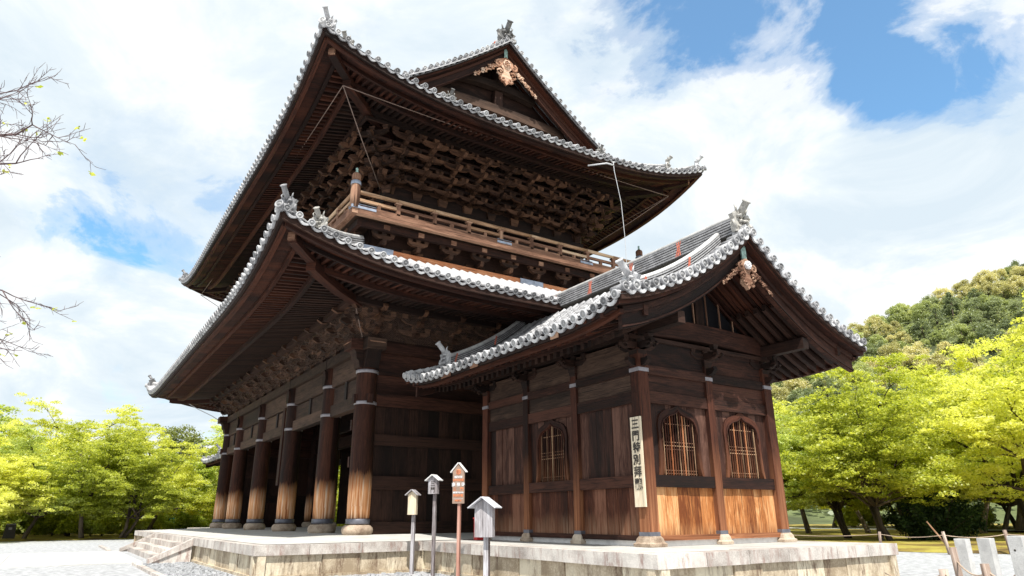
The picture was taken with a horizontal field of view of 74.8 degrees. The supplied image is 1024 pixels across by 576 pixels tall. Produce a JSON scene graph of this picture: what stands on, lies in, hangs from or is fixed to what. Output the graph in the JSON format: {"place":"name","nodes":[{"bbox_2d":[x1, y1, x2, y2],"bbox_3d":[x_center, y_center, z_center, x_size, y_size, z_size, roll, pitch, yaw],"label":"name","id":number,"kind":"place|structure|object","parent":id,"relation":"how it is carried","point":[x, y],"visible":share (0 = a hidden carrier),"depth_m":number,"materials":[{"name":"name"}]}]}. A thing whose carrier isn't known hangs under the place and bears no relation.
{"place":"outdoors","nodes":[
{"label":"outdoors","id":0,"kind":"place"},
{"bbox_2d":[0,533,134,541],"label":"moss lawn","id":1,"kind":"structure","parent":0,"point":[49,537],"depth_m":51.52,"materials":[{"name":"green plant"}]},
{"bbox_2d":[2,524,16,538],"bbox_3d":[-37.450,18.142,49.988,0.756,1.060,0.756,12,-22,-31],"label":"litter bin","id":2,"kind":"object","parent":1,"relation":"on","point":[9,531],"visible":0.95,"depth_m":49.71,"materials":[{"name":"black"}]},
{"bbox_2d":[0,508,22,533],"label":"shrub","id":3,"kind":"object","parent":1,"relation":"on","point":[8,516],"visible":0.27,"depth_m":52.93,"materials":[{"name":"green plant"}]},
{"bbox_2d":[0,404,24,454],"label":"tall tree","id":4,"kind":"object","parent":1,"relation":"on","point":[6,409],"visible":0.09,"depth_m":54.42,"materials":[{"name":"green plant"}]},
{"bbox_2d":[0,505,43,534],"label":"shrub","id":5,"kind":"object","parent":1,"relation":"on","point":[24,518],"visible":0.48,"depth_m":53.56,"materials":[{"name":"green plant"}]},
{"bbox_2d":[0,410,57,514],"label":"maple tree","id":6,"kind":"object","parent":1,"relation":"on","point":[10,470],"visible":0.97,"depth_m":45.55,"materials":[{"name":"green plant"}]},
{"bbox_2d":[0,425,99,538],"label":"maple tree","id":7,"kind":"object","parent":1,"relation":"on","point":[37,514],"visible":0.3,"depth_m":48.91,"materials":[{"name":"green plant"}]},
{"bbox_2d":[0,413,100,534],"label":"maple tree","id":8,"kind":"object","parent":1,"relation":"on","point":[30,418],"visible":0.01,"depth_m":64.19,"materials":[{"name":"green plant"}]},
{"bbox_2d":[28,512,96,535],"bbox_3d":[-37.182,18.767,56.337,5.835,4.257,5.307,-5,-19,13],"label":"shrub","id":9,"kind":"object","parent":1,"relation":"on","point":[56,523],"visible":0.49,"depth_m":54.71,"materials":[{"name":"green plant"}]},
{"bbox_2d":[12,392,142,535],"bbox_3d":[-37.221,15.798,59.153,13.014,11.619,13.166,10,-22,-28],"label":"maple tree","id":10,"kind":"object","parent":1,"relation":"on","point":[46,424],"visible":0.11,"depth_m":58.14,"materials":[{"name":"green plant"}]},
{"bbox_2d":[13,419,160,537],"bbox_3d":[-32.694,14.163,50.539,9.371,9.076,11.126,-8,-20,21],"label":"maple tree","id":11,"kind":"object","parent":1,"relation":"on","point":[68,475],"visible":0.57,"depth_m":49.56,"materials":[{"name":"green plant"}]},
{"bbox_2d":[66,513,120,535],"bbox_3d":[-35.002,19.523,55.897,4.400,2.474,4.259,15,-24,-37],"label":"shrub","id":12,"kind":"object","parent":1,"relation":"on","point":[97,526],"visible":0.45,"depth_m":54.85,"materials":[{"name":"green plant"}]},
{"bbox_2d":[83,513,122,535],"bbox_3d":[-34.498,19.338,56.928,4.338,3.480,4.769,-2,-19,5],"label":"shrub","id":13,"kind":"object","parent":1,"relation":"on","point":[104,521],"visible":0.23,"depth_m":55.30,"materials":[{"name":"green plant"}]},
{"bbox_2d":[47,429,201,537],"bbox_3d":[-29.388,14.800,51.051,8.432,8.156,9.782,-18,-25,41],"label":"maple tree","id":14,"kind":"object","parent":1,"relation":"on","point":[111,497],"visible":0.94,"depth_m":49.91,"materials":[{"name":"green plant"}]},
{"bbox_2d":[112,514,164,534],"bbox_3d":[-32.404,19.643,57.739,4.658,3.399,4.237,13,-23,-33],"label":"shrub","id":15,"kind":"object","parent":1,"relation":"on","point":[155,527],"visible":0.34,"depth_m":56.52,"materials":[{"name":"green plant"}]},
{"bbox_2d":[130,512,173,533],"bbox_3d":[-31.368,20.476,58.352,3.770,2.190,3.896,17,-26,-42],"label":"shrub","id":16,"kind":"object","parent":1,"relation":"on","point":[164,521],"visible":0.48,"depth_m":57.81,"materials":[{"name":"green plant"}]},
{"bbox_2d":[112,417,216,529],"bbox_3d":[-30.115,15.850,56.816,11.220,9.901,11.090,7,-20,-21],"label":"maple tree","id":17,"kind":"object","parent":1,"relation":"on","point":[187,477],"visible":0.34,"depth_m":57.09,"materials":[{"name":"green plant"}]},
{"bbox_2d":[152,424,218,509],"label":"evergreen tree","id":18,"kind":"object","parent":1,"relation":"on","point":[173,432],"visible":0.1,"depth_m":65.59,"materials":[{"name":"green plant"}]},
{"bbox_2d":[169,509,210,528],"bbox_3d":[-29.055,20.996,60.191,4.113,2.389,4.250,3,-19,-11],"label":"shrub","id":19,"kind":"object","parent":1,"relation":"on","point":[190,519],"visible":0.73,"depth_m":59.17,"materials":[{"name":"green plant"}]},
{"bbox_2d":[183,425,223,501],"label":"tall tree","id":20,"kind":"object","parent":1,"relation":"on","point":[209,475],"visible":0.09,"depth_m":63.09,"materials":[{"name":"green plant"}]},
{"bbox_2d":[185,439,222,513],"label":"maple tree","id":21,"kind":"object","parent":1,"relation":"on","point":[213,492],"visible":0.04,"depth_m":56.72,"materials":[{"name":"green plant"}]},
{"bbox_2d":[0,551,142,567],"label":"paved path","id":22,"kind":"structure","parent":0,"point":[22,560],"depth_m":24.39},
{"bbox_2d":[201,443,340,467],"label":"gate pavilion","id":23,"kind":"structure","parent":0,"point":[211,461],"depth_m":49.74,"materials":[{"name":"brown wood"}]},
{"bbox_2d":[0,539,1014,575],"bbox_3d":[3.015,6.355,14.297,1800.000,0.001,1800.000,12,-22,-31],"label":"gravel ground","id":24,"kind":"structure","parent":0,"point":[920,564],"depth_m":21.14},
{"bbox_2d":[0,66,104,366],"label":"bare tree","id":25,"kind":"object","parent":24,"relation":"on","point":[14,134],"visible":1,"depth_m":9.85,"materials":[{"name":"brown plant"}]},
{"bbox_2d":[98,545,165,575],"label":"gutter kerb","id":26,"kind":"structure","parent":24,"relation":"on","point":[147,570],"depth_m":19.42,"materials":[{"name":"stone"}]},
{"bbox_2d":[143,562,452,575],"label":"drip pebbles","id":27,"kind":"object","parent":24,"relation":"on","point":[189,569],"visible":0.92,"depth_m":18.55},
{"bbox_2d":[405,489,420,573],"bbox_3d":[-2.671,6.483,17.836,0.375,2.149,0.275,-5,-20,15],"label":"notice post","id":28,"kind":"object","parent":24,"relation":"on","point":[412,505],"visible":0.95,"depth_m":17.95,"materials":[{"name":"wood"}]},
{"bbox_2d":[425,474,442,575],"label":"notice post","id":29,"kind":"object","parent":24,"relation":"on","point":[433,480],"visible":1,"depth_m":17.15,"materials":[{"name":"wood"}]},
{"bbox_2d":[450,462,467,575],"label":"notice post","id":30,"kind":"object","parent":24,"relation":"on","point":[458,470],"visible":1,"depth_m":16.13,"materials":[{"name":"brown wood"}]},
{"bbox_2d":[467,497,501,575],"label":"notice post","id":31,"kind":"object","parent":24,"relation":"on","point":[484,508],"visible":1,"depth_m":14.78,"materials":[{"name":"grey wood"}]},
{"bbox_2d":[119,526,899,575],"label":"stone platform","id":32,"kind":"structure","parent":24,"relation":"on","point":[298,551],"depth_m":16.34,"materials":[{"name":"stone"}]},
{"bbox_2d":[145,6,706,534],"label":"temple gate","id":33,"kind":"structure","parent":32,"relation":"on","point":[379,230],"depth_m":25.45,"materials":[{"name":"brown wood"}]},
{"bbox_2d":[336,452,350,523],"bbox_3d":[-9.242,11.719,39.309,1.850,4.000,0.080,12,-22,-31],"label":"door leaf","id":34,"kind":"structure","parent":33,"relation":"in","point":[344,470],"depth_m":38.89,"materials":[{"name":"brown wood"}]},
{"bbox_2d":[403,199,866,546],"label":"gate pavilion","id":35,"kind":"structure","parent":32,"relation":"on","point":[690,349],"depth_m":16.97,"materials":[{"name":"brown wood"}]},
{"bbox_2d":[536,420,569,482],"bbox_3d":[1.074,4.344,18.043,0.113,1.673,1.470,12,-22,-31],"label":"window","id":36,"kind":"structure","parent":35,"relation":"in","point":[562,444],"depth_m":18.04,"materials":[{"name":"brown wood"}]},
{"bbox_2d":[630,416,646,506],"bbox_3d":[2.825,3.877,15.022,0.051,1.960,0.330,12,-22,-31],"label":"hanging signboard","id":37,"kind":"object","parent":35,"relation":"attached to","point":[638,463],"visible":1,"depth_m":14.98,"materials":[{"name":"white wood"}]},
{"bbox_2d":[657,406,704,476],"bbox_3d":[3.963,3.587,15.876,1.470,1.673,0.113,12,-22,-31],"label":"window","id":38,"kind":"structure","parent":35,"relation":"in","point":[684,414],"depth_m":15.88,"materials":[{"name":"brown wood"}]},
{"bbox_2d":[722,413,765,478],"bbox_3d":[5.867,3.980,17.057,1.470,1.673,0.113,12,-22,-31],"label":"window","id":39,"kind":"structure","parent":35,"relation":"in","point":[731,421],"depth_m":17.07,"materials":[{"name":"brown wood"}]},
{"bbox_2d":[941,531,949,554],"bbox_3d":[16.134,9.501,24.887,0.116,0.868,0.244,4,-19,-12],"label":"fence post","id":40,"kind":"object","parent":24,"relation":"on","point":[945,541],"visible":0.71,"depth_m":24.88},
{"bbox_2d":[795,534,1023,537],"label":"rope","id":41,"kind":"object","parent":40,"relation":"attached to","point":[920,537],"visible":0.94,"depth_m":25.55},
{"bbox_2d":[949,547,962,575],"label":"fence post","id":42,"kind":"object","parent":24,"relation":"on","point":[955,559],"visible":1,"depth_m":10.44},
{"bbox_2d":[954,538,976,575],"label":"granite post","id":43,"kind":"object","parent":24,"relation":"on","point":[965,552],"visible":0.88,"depth_m":10.85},
{"bbox_2d":[980,564,991,575],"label":"fence post","id":44,"kind":"object","parent":24,"relation":"on","point":[985,570],"visible":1,"depth_m":9.36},
{"bbox_2d":[976,538,1001,575],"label":"granite post","id":45,"kind":"object","parent":24,"relation":"on","point":[988,553],"visible":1,"depth_m":9.87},
{"bbox_2d":[1006,536,1023,575],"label":"granite post","id":46,"kind":"object","parent":24,"relation":"on","point":[1016,545],"visible":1,"depth_m":8.89,"materials":[{"name":"grey"}]},
{"bbox_2d":[0,0,1023,455],"label":"sky","id":47,"kind":"structure","parent":0,"point":[875,148],"materials":[{"name":"white"}]},
{"bbox_2d":[778,280,1023,523],"bbox_3d":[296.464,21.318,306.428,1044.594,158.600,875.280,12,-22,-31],"label":"wooded hill","id":48,"kind":"structure","parent":0,"point":[814,517],"depth_m":221.82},
{"bbox_2d":[184,400,974,514],"bbox_3d":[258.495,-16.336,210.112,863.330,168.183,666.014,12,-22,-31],"label":"distant wood","id":49,"kind":"object","parent":48,"relation":"on","point":[830,512],"depth_m":182.61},
{"bbox_2d":[771,383,789,404],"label":"hill tree","id":50,"kind":"object","parent":48,"relation":"on","point":[782,393],"visible":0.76,"depth_m":220.45,"materials":[{"name":"green plant"}]},
{"bbox_2d":[781,378,808,395],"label":"hill tree","id":51,"kind":"object","parent":48,"relation":"on","point":[790,384],"visible":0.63,"depth_m":230.38,"materials":[{"name":"green plant"}]},
{"bbox_2d":[787,387,803,406],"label":"hill tree","id":52,"kind":"object","parent":48,"relation":"on","point":[792,397],"visible":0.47,"depth_m":208.64,"materials":[{"name":"green plant"}]},
{"bbox_2d":[793,387,820,410],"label":"hill tree","id":53,"kind":"object","parent":48,"relation":"on","point":[807,391],"visible":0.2,"depth_m":198.50,"materials":[{"name":"green plant"}]},
{"bbox_2d":[811,373,843,398],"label":"hill tree","id":54,"kind":"object","parent":48,"relation":"on","point":[819,383],"visible":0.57,"depth_m":214.98,"materials":[{"name":"green plant"}]},
{"bbox_2d":[824,371,846,387],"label":"hill tree","id":55,"kind":"object","parent":48,"relation":"on","point":[840,384],"visible":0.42,"depth_m":223.07,"materials":[{"name":"green plant"}]},
{"bbox_2d":[847,322,864,332],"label":"hill tree","id":56,"kind":"object","parent":48,"relation":"on","point":[859,327],"visible":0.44,"depth_m":283.63,"materials":[{"name":"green plant"}]},
{"bbox_2d":[851,361,877,381],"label":"hill tree","id":57,"kind":"object","parent":48,"relation":"on","point":[861,365],"visible":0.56,"depth_m":223.38,"materials":[{"name":"green plant"}]},
{"bbox_2d":[857,343,877,360],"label":"hill tree","id":58,"kind":"object","parent":48,"relation":"on","point":[869,352],"visible":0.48,"depth_m":244.49,"materials":[{"name":"green plant"}]},
{"bbox_2d":[862,316,885,336],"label":"hill tree","id":59,"kind":"object","parent":48,"relation":"on","point":[874,321],"visible":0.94,"depth_m":273.28,"materials":[{"name":"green plant"}]},
{"bbox_2d":[868,334,888,346],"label":"hill tree","id":60,"kind":"object","parent":48,"relation":"on","point":[874,338],"visible":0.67,"depth_m":255.66,"materials":[{"name":"green plant"}]},
{"bbox_2d":[876,323,895,337],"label":"hill tree","id":61,"kind":"object","parent":48,"relation":"on","point":[887,328],"visible":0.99,"depth_m":266.59,"materials":[{"name":"green plant"}]},
{"bbox_2d":[876,341,902,357],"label":"hill tree","id":62,"kind":"object","parent":48,"relation":"on","point":[889,348],"visible":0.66,"depth_m":236.44,"materials":[{"name":"green plant"}]},
{"bbox_2d":[774,269,1022,416],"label":"hill undergrowth","id":63,"kind":"object","parent":48,"relation":"on","point":[950,327],"visible":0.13,"depth_m":247.73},
{"bbox_2d":[885,305,911,322],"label":"hill tree","id":64,"kind":"object","parent":48,"relation":"on","point":[898,313],"visible":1,"depth_m":278.16,"materials":[{"name":"green plant"}]},
{"bbox_2d":[892,330,914,343],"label":"hill tree","id":65,"kind":"object","parent":48,"relation":"on","point":[900,335],"visible":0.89,"depth_m":251.49,"materials":[{"name":"green plant"}]},
{"bbox_2d":[895,302,913,321],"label":"hill tree","id":66,"kind":"object","parent":48,"relation":"on","point":[904,307],"visible":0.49,"depth_m":283.98,"materials":[{"name":"green plant"}]},
{"bbox_2d":[899,351,919,370],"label":"hill tree","id":67,"kind":"object","parent":48,"relation":"on","point":[910,359],"visible":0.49,"depth_m":223.51,"materials":[{"name":"green plant"}]},
{"bbox_2d":[902,341,931,356],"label":"hill tree","id":68,"kind":"object","parent":48,"relation":"on","point":[913,349],"visible":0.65,"depth_m":228.45,"materials":[{"name":"green plant"}]},
{"bbox_2d":[910,303,931,319],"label":"hill tree","id":69,"kind":"object","parent":48,"relation":"on","point":[917,309],"visible":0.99,"depth_m":269.82,"materials":[{"name":"green plant"}]},
{"bbox_2d":[910,318,933,341],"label":"hill tree","id":70,"kind":"object","parent":48,"relation":"on","point":[916,328],"visible":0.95,"depth_m":249.38,"materials":[{"name":"green plant"}]},
{"bbox_2d":[918,358,944,372],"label":"hill tree","id":71,"kind":"object","parent":48,"relation":"on","point":[932,363],"visible":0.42,"depth_m":213.06,"materials":[{"name":"green plant"}]},
{"bbox_2d":[919,352,953,370],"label":"hill tree","id":72,"kind":"object","parent":48,"relation":"on","point":[940,358],"visible":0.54,"depth_m":214.42,"materials":[{"name":"yellow plant"}]},
{"bbox_2d":[928,330,948,343],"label":"hill tree","id":73,"kind":"object","parent":48,"relation":"on","point":[937,335],"visible":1,"depth_m":240.97,"materials":[{"name":"green plant"}]},
{"bbox_2d":[930,307,947,329],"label":"hill conifer","id":74,"kind":"object","parent":48,"relation":"on","point":[937,316],"visible":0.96,"depth_m":252.44,"materials":[{"name":"green plant"}]},
{"bbox_2d":[930,287,955,303],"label":"hill tree","id":75,"kind":"object","parent":48,"relation":"on","point":[937,293],"visible":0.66,"depth_m":289.60,"materials":[{"name":"yellow plant"}]},
{"bbox_2d":[934,341,952,354],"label":"hill tree","id":76,"kind":"object","parent":48,"relation":"on","point":[942,344],"visible":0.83,"depth_m":230.02,"materials":[{"name":"yellow plant"}]},
{"bbox_2d":[942,292,960,319],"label":"hill conifer","id":77,"kind":"object","parent":48,"relation":"on","point":[948,302],"visible":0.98,"depth_m":262.49,"materials":[{"name":"green plant"}]},
{"bbox_2d":[946,323,976,342],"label":"hill tree","id":78,"kind":"object","parent":48,"relation":"on","point":[961,327],"visible":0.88,"depth_m":233.49,"materials":[{"name":"green plant"}]},
{"bbox_2d":[951,279,973,294],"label":"hill tree","id":79,"kind":"object","parent":48,"relation":"on","point":[956,286],"visible":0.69,"depth_m":290.37,"materials":[{"name":"yellow plant"}]},
{"bbox_2d":[956,286,971,299],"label":"hill tree","id":80,"kind":"object","parent":48,"relation":"on","point":[966,289],"visible":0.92,"depth_m":281.95,"materials":[{"name":"yellow plant"}]},
{"bbox_2d":[958,311,984,328],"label":"hill tree","id":81,"kind":"object","parent":48,"relation":"on","point":[964,319],"visible":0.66,"depth_m":241.88,"materials":[{"name":"green plant"}]},
{"bbox_2d":[961,308,989,323],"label":"hill tree","id":82,"kind":"object","parent":48,"relation":"on","point":[978,311],"visible":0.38,"depth_m":244.35,"materials":[{"name":"green plant"}]},
{"bbox_2d":[967,297,992,321],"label":"hill tree","id":83,"kind":"object","parent":48,"relation":"on","point":[972,304],"visible":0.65,"depth_m":250.07,"materials":[{"name":"green plant"}]},
{"bbox_2d":[971,269,999,285],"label":"hill tree","id":84,"kind":"object","parent":48,"relation":"on","point":[988,276],"visible":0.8,"depth_m":286.06,"materials":[{"name":"yellow plant"}]},
{"bbox_2d":[978,281,994,294],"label":"hill tree","id":85,"kind":"object","parent":48,"relation":"on","point":[987,286],"visible":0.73,"depth_m":276.70,"materials":[{"name":"yellow plant"}]},
{"bbox_2d":[971,322,1005,352],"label":"hill tree","id":86,"kind":"object","parent":48,"relation":"on","point":[993,332],"visible":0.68,"depth_m":221.97,"materials":[{"name":"green plant"}]},
{"bbox_2d":[981,296,1008,315],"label":"hill tree","id":87,"kind":"object","parent":48,"relation":"on","point":[995,301],"visible":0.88,"depth_m":248.09,"materials":[{"name":"green plant"}]},
{"bbox_2d":[990,306,1008,324],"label":"hill conifer","id":88,"kind":"object","parent":48,"relation":"on","point":[995,314],"visible":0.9,"depth_m":240.24,"materials":[{"name":"green plant"}]},
{"bbox_2d":[990,268,1008,280],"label":"hill tree","id":89,"kind":"object","parent":48,"relation":"on","point":[1000,271],"visible":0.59,"depth_m":290.36,"materials":[{"name":"yellow plant"}]},
{"bbox_2d":[991,281,1017,297],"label":"hill tree","id":90,"kind":"object","parent":48,"relation":"on","point":[1004,288],"visible":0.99,"depth_m":265.48,"materials":[{"name":"yellow plant"}]},
{"bbox_2d":[995,318,1016,330],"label":"hill tree","id":91,"kind":"object","parent":48,"relation":"on","point":[1004,325],"visible":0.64,"depth_m":227.49,"materials":[{"name":"green plant"}]},
{"bbox_2d":[1004,274,1023,294],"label":"hill tree","id":92,"kind":"object","parent":48,"relation":"on","point":[1019,282],"visible":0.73,"depth_m":266.73,"materials":[{"name":"yellow plant"}]},
{"bbox_2d":[789,527,1016,530],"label":"garden path","id":93,"kind":"structure","parent":0,"point":[889,528],"depth_m":63.33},
{"bbox_2d":[789,523,1023,553],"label":"moss lawn","id":94,"kind":"structure","parent":0,"point":[904,544],"depth_m":40.08,"materials":[{"name":"green plant"}]},
{"bbox_2d":[772,396,849,533],"bbox_3d":[22.604,13.800,52.198,10.585,10.252,12.568,1,-19,-3],"label":"maple tree","id":95,"kind":"object","parent":94,"relation":"on","point":[806,523],"visible":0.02,"depth_m":50.15,"materials":[{"name":"green plant"}]},
{"bbox_2d":[774,412,852,509],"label":"maple tree","id":96,"kind":"object","parent":94,"relation":"on","point":[784,445],"visible":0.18,"depth_m":38.65,"materials":[{"name":"green plant"}]},
{"bbox_2d":[773,400,895,527],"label":"maple tree","id":97,"kind":"object","parent":94,"relation":"on","point":[834,525],"depth_m":76.12,"materials":[{"name":"green plant"}]},
{"bbox_2d":[776,385,903,538],"bbox_3d":[20.450,10.888,42.460,9.805,9.484,11.374,-14,-23,35],"label":"maple tree","id":98,"kind":"object","parent":94,"relation":"on","point":[836,506],"visible":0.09,"depth_m":41.36,"materials":[{"name":"green plant"}]},
{"bbox_2d":[834,505,888,525],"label":"shrub","id":99,"kind":"object","parent":94,"relation":"on","point":[851,518],"visible":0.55,"depth_m":68.91,"materials":[{"name":"green plant"}]},
{"bbox_2d":[796,408,952,532],"bbox_3d":[26.926,13.875,52.478,12.285,10.250,14.319,3,-19,-10],"label":"maple tree","id":100,"kind":"object","parent":94,"relation":"on","point":[863,523],"visible":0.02,"depth_m":51.33,"materials":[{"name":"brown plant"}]},
{"bbox_2d":[778,352,999,540],"bbox_3d":[19.151,8.703,37.022,10.754,10.099,10.623,16,-25,-40],"label":"maple tree","id":101,"kind":"object","parent":94,"relation":"on","point":[849,451],"visible":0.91,"depth_m":35.02,"materials":[{"name":"green plant"}]},
{"bbox_2d":[844,367,997,500],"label":"maple tree","id":102,"kind":"object","parent":94,"relation":"on","point":[875,388],"visible":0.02,"depth_m":75.66,"materials":[{"name":"green plant"}]},
{"bbox_2d":[879,458,988,539],"bbox_3d":[23.065,11.659,37.191,5.070,4.872,4.644,-3,-19,9],"label":"conifer shrub","id":103,"kind":"object","parent":94,"relation":"on","point":[952,518],"visible":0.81,"depth_m":35.83,"materials":[{"name":"green plant"}]},
{"bbox_2d":[892,340,1023,531],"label":"maple tree","id":104,"kind":"object","parent":94,"relation":"on","point":[1019,523],"visible":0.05,"depth_m":52.41,"materials":[{"name":"green plant"}]},
{"bbox_2d":[894,360,1023,532],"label":"maple tree","id":105,"kind":"object","parent":94,"relation":"on","point":[986,500],"visible":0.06,"depth_m":50.90,"materials":[{"name":"green plant"}]},
{"bbox_2d":[899,347,1023,518],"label":"maple tree","id":106,"kind":"object","parent":94,"relation":"on","point":[959,447],"visible":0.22,"depth_m":41.50,"materials":[{"name":"green plant"}]},
{"bbox_2d":[900,291,1023,502],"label":"maple tree","id":107,"kind":"object","parent":94,"relation":"on","point":[985,429],"visible":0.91,"depth_m":33.82,"materials":[{"name":"green plant"}]},
{"bbox_2d":[939,452,1016,529],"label":"maple tree","id":108,"kind":"object","parent":94,"relation":"on","point":[1009,505],"depth_m":55.48,"materials":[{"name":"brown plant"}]},
{"bbox_2d":[961,503,1002,527],"bbox_3d":[42.053,20.922,61.228,4.308,2.422,4.169,-8,-20,23],"label":"shrub","id":109,"kind":"object","parent":94,"relation":"on","point":[992,517],"visible":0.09,"depth_m":59.94,"materials":[{"name":"green plant"}]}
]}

